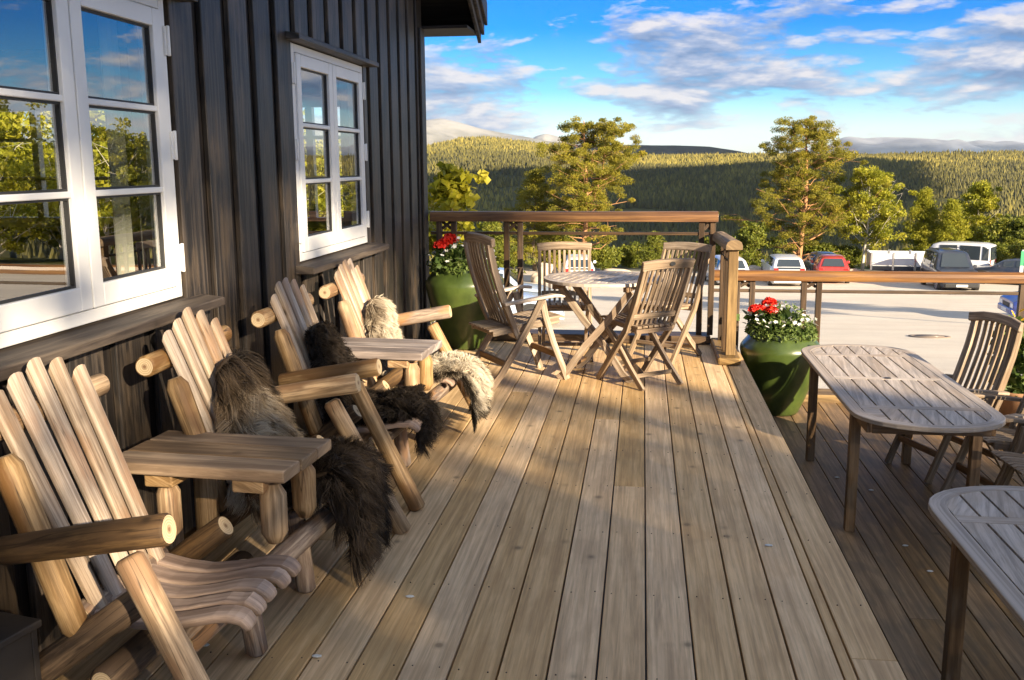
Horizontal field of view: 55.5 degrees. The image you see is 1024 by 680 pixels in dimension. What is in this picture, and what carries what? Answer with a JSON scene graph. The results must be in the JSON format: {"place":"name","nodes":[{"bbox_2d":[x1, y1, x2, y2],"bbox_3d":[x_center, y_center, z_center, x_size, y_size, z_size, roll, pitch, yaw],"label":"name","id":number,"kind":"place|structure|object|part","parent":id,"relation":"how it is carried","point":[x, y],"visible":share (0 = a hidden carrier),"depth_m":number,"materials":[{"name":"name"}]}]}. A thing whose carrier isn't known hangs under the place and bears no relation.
{"place":"outdoors","nodes":[
{"label":"outdoors","id":0,"kind":"place"},
{"bbox_2d":[303,119,579,145],"bbox_3d":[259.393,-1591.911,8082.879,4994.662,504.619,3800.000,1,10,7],"label":"mountain","id":1,"kind":"structure","parent":0,"point":[439,130],"depth_m":7857.67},
{"bbox_2d":[1,140,1023,389],"bbox_3d":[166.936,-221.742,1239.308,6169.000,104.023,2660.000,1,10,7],"label":"ground","id":2,"kind":"structure","parent":0,"point":[891,320],"depth_m":35.72,"materials":[{"name":"grey concrete"}]},
{"bbox_2d":[0,112,53,216],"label":"birch tree","id":3,"kind":"object","parent":2,"relation":"on","point":[48,125],"visible":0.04,"depth_m":31.54,"materials":[{"name":"green plant"}]},
{"bbox_2d":[0,111,107,216],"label":"birch tree","id":4,"kind":"object","parent":2,"relation":"on","point":[9,151],"visible":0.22,"depth_m":26.13,"materials":[{"name":"green plant"}]},
{"bbox_2d":[22,126,109,216],"bbox_3d":[-12.782,-4.760,32.352,7.041,7.966,7.113,2,11,14],"label":"birch tree","id":5,"kind":"object","parent":2,"relation":"on","point":[53,157],"depth_m":30.86,"materials":[{"name":"green plant"}]},
{"bbox_2d":[23,110,112,216],"bbox_3d":[-10.043,-4.411,28.295,7.113,7.966,7.041,1,10,7],"label":"birch tree","id":6,"kind":"object","parent":2,"relation":"on","point":[98,125],"visible":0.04,"depth_m":26.08,"materials":[{"name":"green plant"}]},
{"bbox_2d":[0,0,487,651],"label":"house","id":7,"kind":"structure","parent":2,"relation":"on","point":[202,102],"depth_m":4.55,"materials":[{"name":"dark-stained wood boards"}]},
{"bbox_2d":[0,99,138,227],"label":"window","id":8,"kind":"structure","parent":7,"relation":"in","point":[43,219],"depth_m":8.71,"materials":[{"name":"white paint"}]},
{"bbox_2d":[0,0,224,381],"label":"window","id":9,"kind":"structure","parent":7,"relation":"in","point":[93,311],"depth_m":3.36,"materials":[{"name":"white paint"}]},
{"bbox_2d":[302,96,343,227],"bbox_3d":[-1.738,-1.536,8.439,1.200,1.120,0.070,1,10,7],"label":"window","id":10,"kind":"structure","parent":7,"relation":"in","point":[308,102],"depth_m":8.41,"materials":[{"name":"white paint"}]},
{"bbox_2d":[285,31,388,274],"bbox_3d":[-1.076,-1.135,5.988,0.205,1.289,1.600,1,10,7],"label":"window","id":11,"kind":"structure","parent":7,"relation":"in","point":[321,251],"depth_m":5.90,"materials":[{"name":"white paint"}]},
{"bbox_2d":[303,109,342,206],"bbox_3d":[-8.298,-4.531,34.134,6.402,7.170,6.337,3,11,20],"label":"birch tree","id":12,"kind":"object","parent":2,"relation":"on","point":[339,140],"visible":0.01,"depth_m":33.23,"materials":[{"name":"green plant"}]},
{"bbox_2d":[304,129,343,216],"bbox_3d":[-6.470,-3.510,29.803,5.281,5.975,5.335,-4,11,-21],"label":"birch tree","id":13,"kind":"object","parent":2,"relation":"on","point":[320,187],"visible":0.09,"depth_m":29.48,"materials":[{"name":"green plant"}]},
{"bbox_2d":[428,161,490,322],"bbox_3d":[-0.879,-0.827,13.236,1.220,3.172,1.550,1,10,7],"label":"birch tree","id":14,"kind":"object","parent":2,"relation":"on","point":[449,190],"visible":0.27,"depth_m":13.00,"materials":[{"name":"green plant"}]},
{"bbox_2d":[431,276,563,323],"bbox_3d":[-0.890,-1.145,27.588,4.728,1.572,2.120,0,10,2],"label":"parked car","id":15,"kind":"object","parent":2,"relation":"on","point":[528,305],"visible":0.1,"depth_m":26.82,"materials":[{"name":"silver metal"}]},
{"bbox_2d":[474,222,535,274],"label":"spruce tree","id":16,"kind":"object","parent":2,"relation":"on","point":[499,239],"visible":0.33,"depth_m":52.20,"materials":[{"name":"green plant"}]},
{"bbox_2d":[498,235,525,266],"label":"bush","id":17,"kind":"object","parent":2,"relation":"on","point":[514,238],"visible":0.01,"depth_m":62.15,"materials":[{"name":"green plant"}]},
{"bbox_2d":[498,267,552,291],"bbox_3d":[-0.639,-1.803,34.612,4.328,1.592,2.080,0,10,4],"label":"parked car","id":18,"kind":"object","parent":2,"relation":"on","point":[513,278],"visible":0.08,"depth_m":34.04,"materials":[{"name":"silver metal"}]},
{"bbox_2d":[499,168,572,270],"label":"spruce tree","id":19,"kind":"object","parent":2,"relation":"on","point":[535,185],"visible":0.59,"depth_m":59.37,"materials":[{"name":"green plant"}]},
{"bbox_2d":[531,262,557,282],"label":"boulder","id":20,"kind":"object","parent":2,"relation":"on","point":[534,277],"visible":0.3,"depth_m":52.10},
{"bbox_2d":[535,235,578,261],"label":"bush","id":21,"kind":"object","parent":2,"relation":"on","point":[560,241],"visible":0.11,"depth_m":62.88,"materials":[{"name":"green plant"}]},
{"bbox_2d":[561,254,595,271],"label":"parked car","id":22,"kind":"object","parent":2,"relation":"on","point":[592,267],"visible":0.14,"depth_m":51.12,"materials":[{"name":"white paint"}]},
{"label":"rear window","id":23,"kind":"part","parent":22,"relation":"part of","materials":[{"name":"grey glass"}]},
{"bbox_2d":[533,116,647,253],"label":"pine tree","id":24,"kind":"object","parent":2,"relation":"on","point":[582,199],"visible":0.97,"depth_m":56.21,"materials":[{"name":"green plant"}]},
{"bbox_2d":[586,243,625,270],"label":"bush","id":25,"kind":"object","parent":2,"relation":"on","point":[605,257],"visible":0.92,"depth_m":59.26,"materials":[{"name":"green plant"}]},
{"bbox_2d":[603,268,631,271],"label":"boulder","id":26,"kind":"object","parent":2,"relation":"on","point":[611,269],"visible":0.18,"depth_m":55.61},
{"bbox_2d":[617,241,645,267],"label":"bush","id":27,"kind":"object","parent":2,"relation":"on","point":[631,259],"visible":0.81,"depth_m":62.08,"materials":[{"name":"green plant"}]},
{"bbox_2d":[498,343,784,679],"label":"deck frame","id":28,"kind":"object","parent":2,"relation":"on","point":[644,544],"depth_m":4.04,"materials":[{"name":"brown wood"}]},
{"bbox_2d":[56,339,906,679],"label":"deck","id":29,"kind":"structure","parent":28,"relation":"on","point":[478,547],"depth_m":3.85,"materials":[{"name":"brown wood"}]},
{"bbox_2d":[0,612,41,679],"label":"box","id":30,"kind":"object","parent":29,"relation":"on","point":[19,655],"visible":1,"depth_m":2.53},
{"bbox_2d":[0,357,300,679],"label":"log chair","id":31,"kind":"object","parent":29,"relation":"on","point":[158,591],"visible":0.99,"depth_m":2.66,"materials":[{"name":"brown wood"}]},
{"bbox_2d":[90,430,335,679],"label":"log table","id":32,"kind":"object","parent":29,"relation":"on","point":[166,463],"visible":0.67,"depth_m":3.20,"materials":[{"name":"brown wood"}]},
{"bbox_2d":[135,307,410,593],"bbox_3d":[-0.909,0.377,3.791,0.866,1.032,0.751,1,10,7],"label":"log chair","id":33,"kind":"object","parent":29,"relation":"on","point":[206,343],"visible":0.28,"depth_m":3.61,"materials":[{"name":"brown wood"}]},
{"bbox_2d":[212,347,396,588],"bbox_3d":[-0.795,0.457,3.748,0.702,0.843,0.790,1,10,7],"label":"sheepskin","id":34,"kind":"object","parent":33,"relation":"on","point":[351,479],"visible":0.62,"depth_m":3.60,"materials":[{"name":"brown fur"}]},
{"bbox_2d":[250,277,424,511],"bbox_3d":[-0.785,0.211,4.717,0.868,1.024,0.751,1,10,7],"label":"log chair","id":35,"kind":"object","parent":29,"relation":"on","point":[290,310],"visible":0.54,"depth_m":4.47,"materials":[{"name":"brown wood"}]},
{"bbox_2d":[303,319,446,460],"bbox_3d":[-0.682,0.247,4.759,0.696,0.680,0.634,1,10,7],"label":"sheepskin","id":36,"kind":"object","parent":35,"relation":"on","point":[325,343],"visible":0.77,"depth_m":4.68,"materials":[{"name":"black fur"}]},
{"bbox_2d":[318,258,470,405],"bbox_3d":[-0.649,0.030,5.724,0.863,1.017,0.753,1,10,7],"label":"log chair","id":37,"kind":"object","parent":29,"relation":"on","point":[348,284],"visible":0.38,"depth_m":5.57,"materials":[{"name":"beige wood"}]},
{"bbox_2d":[364,294,493,434],"bbox_3d":[-0.484,0.130,5.706,0.761,0.767,0.621,1,10,7],"label":"sheepskin","id":38,"kind":"object","parent":37,"relation":"on","point":[471,373],"visible":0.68,"depth_m":5.57,"materials":[{"name":"beige fur"}]},
{"bbox_2d":[340,337,456,451],"bbox_3d":[-0.739,0.277,5.167,0.634,0.492,1.361,2,11,11],"label":"log table","id":39,"kind":"object","parent":29,"relation":"on","point":[407,354],"visible":0.41,"depth_m":5.09,"materials":[{"name":"brown wood"}]},
{"bbox_2d":[424,233,502,349],"bbox_3d":[-0.407,-0.419,8.239,0.672,0.971,0.660,-6,12,-30],"label":"potted plant","id":40,"kind":"object","parent":29,"relation":"on","point":[449,281],"visible":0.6,"depth_m":8.03,"materials":[{"name":"green plant"}]},
{"bbox_2d":[463,232,570,388],"bbox_3d":[0.026,-0.246,7.052,0.661,1.083,0.610,-5,11,-24],"label":"folding armchair","id":41,"kind":"object","parent":29,"relation":"on","point":[496,322],"visible":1,"depth_m":6.91,"materials":[{"name":"brown wood"}]},
{"bbox_2d":[537,241,592,361],"bbox_3d":[0.428,-0.313,7.856,0.457,0.921,0.580,0,10,2],"label":"folding chair","id":42,"kind":"object","parent":29,"relation":"on","point":[554,304],"visible":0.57,"depth_m":7.99,"materials":[{"name":"brown wood"}]},
{"bbox_2d":[430,329,710,343],"bbox_3d":[0.499,-0.038,8.621,2.460,0.069,0.240,1,10,7],"label":"kerb board","id":43,"kind":"object","parent":29,"relation":"on","point":[578,335],"visible":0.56,"depth_m":8.50,"materials":[{"name":"brown wood"}]},
{"bbox_2d":[430,211,718,334],"bbox_3d":[0.520,-0.591,8.518,2.490,1.066,0.105,1,10,7],"label":"railing","id":44,"kind":"object","parent":43,"relation":"on","point":[519,218],"visible":0.81,"depth_m":8.41,"materials":[{"name":"brown wood"}]},
{"bbox_2d":[543,271,662,382],"bbox_3d":[0.660,-0.090,7.114,0.860,0.750,0.860,4,11,22],"label":"round table","id":45,"kind":"object","parent":29,"relation":"on","point":[577,281],"visible":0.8,"depth_m":6.99,"materials":[{"name":"brown wood"}]},
{"bbox_2d":[596,258,695,390],"bbox_3d":[0.930,-0.139,6.882,0.457,0.921,0.580,-7,12,-31],"label":"folding chair","id":46,"kind":"object","parent":29,"relation":"on","point":[635,321],"visible":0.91,"depth_m":6.76,"materials":[{"name":"brown wood"}]},
{"bbox_2d":[628,242,712,364],"bbox_3d":[1.254,-0.308,7.798,0.457,0.921,0.580,9,14,42],"label":"folding chair","id":47,"kind":"object","parent":29,"relation":"on","point":[691,306],"visible":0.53,"depth_m":7.79,"materials":[{"name":"brown wood"}]},
{"bbox_2d":[710,231,742,364],"bbox_3d":[1.729,-0.361,7.855,0.182,0.968,0.903,1,10,7],"label":"railing","id":48,"kind":"object","parent":29,"relation":"on","point":[724,348],"visible":1,"depth_m":7.56,"materials":[{"name":"brown wood"}]},
{"bbox_2d":[773,402,1023,679],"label":"deck","id":49,"kind":"structure","parent":28,"relation":"on","point":[904,591],"depth_m":5.33,"materials":[{"name":"brown wood"}]},
{"bbox_2d":[203,477,932,657],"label":"fallen petals","id":50,"kind":"object","parent":49,"relation":"on","point":[318,655],"visible":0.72,"depth_m":3.53,"materials":[{"name":"red plant"}]},
{"bbox_2d":[736,297,819,415],"bbox_3d":[2.232,0.123,8.111,0.665,0.977,0.660,7,13,35],"label":"potted plant","id":51,"kind":"object","parent":49,"relation":"on","point":[774,342],"visible":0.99,"depth_m":7.92,"materials":[{"name":"green plant"}]},
{"bbox_2d":[801,344,1005,531],"bbox_3d":[2.336,0.605,6.112,0.780,0.752,2.340,1,10,7],"label":"garden table","id":52,"kind":"object","parent":49,"relation":"on","point":[891,390],"visible":1,"depth_m":5.57,"materials":[{"name":"grey wood"}]},
{"bbox_2d":[884,311,1023,483],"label":"folding armchair","id":53,"kind":"object","parent":49,"relation":"on","point":[1015,326],"visible":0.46,"depth_m":6.52,"materials":[{"name":"brown wood"}]},
{"bbox_2d":[928,485,1023,679],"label":"garden table","id":54,"kind":"object","parent":49,"relation":"on","point":[982,527],"visible":1,"depth_m":3.62,"materials":[{"name":"grey wood"}]},
{"bbox_2d":[940,392,1023,491],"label":"folding armchair","id":55,"kind":"object","parent":49,"relation":"on","point":[1004,439],"visible":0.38,"depth_m":6.07,"materials":[{"name":"brown wood"}]},
{"bbox_2d":[987,309,1023,425],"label":"potted plant","id":56,"kind":"object","parent":49,"relation":"on","point":[1015,386],"visible":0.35,"depth_m":7.62,"materials":[{"name":"green plant"}]},
{"bbox_2d":[991,416,1023,485],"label":"folding armchair","id":57,"kind":"object","parent":49,"relation":"on","point":[1014,460],"visible":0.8,"depth_m":5.47,"materials":[{"name":"brown wood"}]},
{"bbox_2d":[637,230,667,269],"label":"bush","id":58,"kind":"object","parent":2,"relation":"on","point":[654,251],"visible":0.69,"depth_m":59.09,"materials":[{"name":"green plant"}]},
{"bbox_2d":[339,135,1023,263],"bbox_3d":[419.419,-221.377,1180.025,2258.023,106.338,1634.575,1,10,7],"label":"forest","id":59,"kind":"object","parent":2,"relation":"on","point":[943,175],"visible":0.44,"depth_m":1123.08,"materials":[{"name":"green plant"}]},
{"bbox_2d":[683,236,720,271],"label":"bush","id":60,"kind":"object","parent":2,"relation":"on","point":[717,248],"visible":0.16,"depth_m":58.44,"materials":[{"name":"green plant"}]},
{"bbox_2d":[705,255,748,284],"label":"parked car","id":61,"kind":"object","parent":2,"relation":"on","point":[742,264],"visible":0.09,"depth_m":50.22,"materials":[{"name":"white paint"}]},
{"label":"rear window","id":62,"kind":"part","parent":61,"relation":"part of","materials":[{"name":"grey glass"}]},
{"bbox_2d":[749,265,760,269],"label":"boulder","id":63,"kind":"object","parent":2,"relation":"on","point":[753,267],"visible":0.11,"depth_m":53.71,"materials":[{"name":"grey stone"}]},
{"bbox_2d":[732,220,787,266],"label":"bush","id":64,"kind":"object","parent":2,"relation":"on","point":[752,238],"visible":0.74,"depth_m":56.04,"materials":[{"name":"green plant"}]},
{"bbox_2d":[761,254,805,285],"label":"parked car","id":65,"kind":"object","parent":2,"relation":"on","point":[783,262],"visible":0.33,"depth_m":49.60,"materials":[{"name":"white paint"}]},
{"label":"rear window","id":66,"kind":"part","parent":65,"relation":"part of","materials":[{"name":"grey glass"}]},
{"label":"rear window","id":67,"kind":"part","parent":65,"relation":"part of","materials":[{"name":"glass"}]},
{"bbox_2d":[712,115,889,257],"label":"pine tree","id":68,"kind":"object","parent":2,"relation":"on","point":[801,174],"visible":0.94,"depth_m":56.71,"materials":[{"name":"green plant"}]},
{"bbox_2d":[802,251,834,269],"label":"parked car","id":69,"kind":"object","parent":2,"relation":"on","point":[813,256],"visible":0.12,"depth_m":55.45,"materials":[{"name":"blue paint"}]},
{"bbox_2d":[802,240,844,257],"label":"bush","id":70,"kind":"object","parent":2,"relation":"on","point":[821,246],"visible":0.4,"depth_m":58.65,"materials":[{"name":"green plant"}]},
{"bbox_2d":[810,254,849,282],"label":"parked car","id":71,"kind":"object","parent":2,"relation":"on","point":[829,262],"visible":0.38,"depth_m":51.53,"materials":[{"name":"red paint"}]},
{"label":"rear window","id":72,"kind":"part","parent":71,"relation":"part of","materials":[{"name":"grey glass"}]},
{"bbox_2d":[830,244,865,268],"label":"bush","id":73,"kind":"object","parent":2,"relation":"on","point":[853,255],"visible":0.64,"depth_m":58.39,"materials":[{"name":"green plant"}]},
{"bbox_2d":[819,165,917,270],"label":"birch tree","id":74,"kind":"object","parent":2,"relation":"on","point":[863,178],"visible":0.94,"depth_m":56.66,"materials":[{"name":"green plant"}]},
{"bbox_2d":[803,388,981,402],"bbox_3d":[3.608,0.519,8.561,3.260,0.090,0.260,1,10,7],"label":"kerb board","id":75,"kind":"object","parent":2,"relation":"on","point":[826,395],"depth_m":8.55,"materials":[{"name":"brown wood"}]},
{"bbox_2d":[714,270,1023,347],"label":"railing","id":76,"kind":"object","parent":75,"relation":"on","point":[804,277],"visible":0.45,"depth_m":8.47,"materials":[{"name":"brown wood"}]},
{"bbox_2d":[866,249,924,270],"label":"trailer","id":77,"kind":"object","parent":2,"relation":"on","point":[889,260],"visible":0.56,"depth_m":52.99,"materials":[{"name":"white paint"}]},
{"bbox_2d":[899,187,940,250],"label":"spruce tree","id":78,"kind":"object","parent":2,"relation":"on","point":[923,211],"visible":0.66,"depth_m":57.62,"materials":[{"name":"green plant"}]},
{"bbox_2d":[908,334,950,338],"bbox_3d":[10.599,-0.085,24.704,1.000,0.046,1.000,1,5,7],"label":"manhole cover","id":79,"kind":"object","parent":2,"relation":"on","point":[928,336],"visible":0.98,"depth_m":24.50,"materials":[{"name":"metal"}]},
{"bbox_2d":[922,198,974,249],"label":"spruce tree","id":80,"kind":"object","parent":2,"relation":"on","point":[951,226],"visible":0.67,"depth_m":56.49,"materials":[{"name":"green plant"}]},
{"bbox_2d":[920,247,979,289],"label":"parked car","id":81,"kind":"object","parent":2,"relation":"on","point":[947,259],"visible":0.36,"depth_m":48.35,"materials":[{"name":"grey paint"}]},
{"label":"side window","id":82,"kind":"part","parent":81,"relation":"part of","materials":[{"name":"black glass"}]},
{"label":"side window","id":83,"kind":"part","parent":81,"relation":"part of","materials":[{"name":"black glass"}]},
{"bbox_2d":[930,241,996,264],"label":"van","id":84,"kind":"object","parent":2,"relation":"on","point":[982,253],"visible":0.09,"depth_m":52.87,"materials":[{"name":"white paint"}]},
{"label":"side window","id":85,"kind":"part","parent":84,"relation":"part of","materials":[{"name":"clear glass"}]},
{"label":"side window","id":86,"kind":"part","parent":84,"relation":"part of","materials":[{"name":"black glass"}]},
{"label":"side window","id":87,"kind":"part","parent":84,"relation":"part of","materials":[{"name":"black glass"}]},
{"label":"rear window","id":88,"kind":"part","parent":84,"relation":"part of","materials":[{"name":"black glass"}]},
{"bbox_2d":[956,179,1002,241],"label":"birch tree","id":89,"kind":"object","parent":2,"relation":"on","point":[982,196],"visible":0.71,"depth_m":61.63,"materials":[{"name":"green plant"}]},
{"bbox_2d":[974,258,1023,283],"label":"parked car","id":90,"kind":"object","parent":2,"relation":"on","point":[1009,265],"visible":0.27,"depth_m":50.72,"materials":[{"name":"blue paint"}]},
{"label":"side window","id":91,"kind":"part","parent":90,"relation":"part of","materials":[{"name":"grey glass"}]},
{"bbox_2d":[975,213,1023,257],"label":"tree","id":92,"kind":"object","parent":2,"relation":"on","point":[1004,230],"visible":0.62,"depth_m":57.90,"materials":[{"name":"green plant"}]},
{"bbox_2d":[984,240,1014,263],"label":"bush","id":93,"kind":"object","parent":2,"relation":"on","point":[1002,253],"visible":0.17,"depth_m":55.09,"materials":[{"name":"green plant"}]},
{"bbox_2d":[997,291,1017,314],"bbox_3d":[17.970,-1.292,30.679,4.528,1.532,2.120,2,11,11],"label":"parked car","id":94,"kind":"object","parent":2,"relation":"on","point":[1007,303],"visible":0.59,"depth_m":30.95,"materials":[{"name":"blue paint"}]},
{"bbox_2d":[1006,229,1023,257],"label":"bush","id":95,"kind":"object","parent":2,"relation":"on","point":[1015,249],"visible":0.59,"depth_m":52.92,"materials":[{"name":"green plant"}]},
{"bbox_2d":[1020,250,1023,271],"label":"sign post","id":96,"kind":"object","parent":2,"relation":"on","point":[1022,261],"visible":0.51,"depth_m":42.47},
{"bbox_2d":[21,0,1023,153],"label":"sky","id":97,"kind":"structure","parent":0,"point":[708,73],"materials":[{"name":"blue"}]},
{"bbox_2d":[534,134,575,142],"bbox_3d":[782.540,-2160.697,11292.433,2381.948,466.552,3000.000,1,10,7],"label":"mountain","id":98,"kind":"structure","parent":0,"point":[549,137],"depth_m":11065.00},
{"bbox_2d":[516,140,749,154],"bbox_3d":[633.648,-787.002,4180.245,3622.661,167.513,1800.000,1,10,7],"label":"hills","id":99,"kind":"structure","parent":0,"point":[663,149],"depth_m":4037.43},
{"bbox_2d":[809,137,1023,154],"bbox_3d":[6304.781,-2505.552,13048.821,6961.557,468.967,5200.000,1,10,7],"label":"mountain","id":100,"kind":"structure","parent":0,"point":[882,145],"depth_m":12106.39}
]}

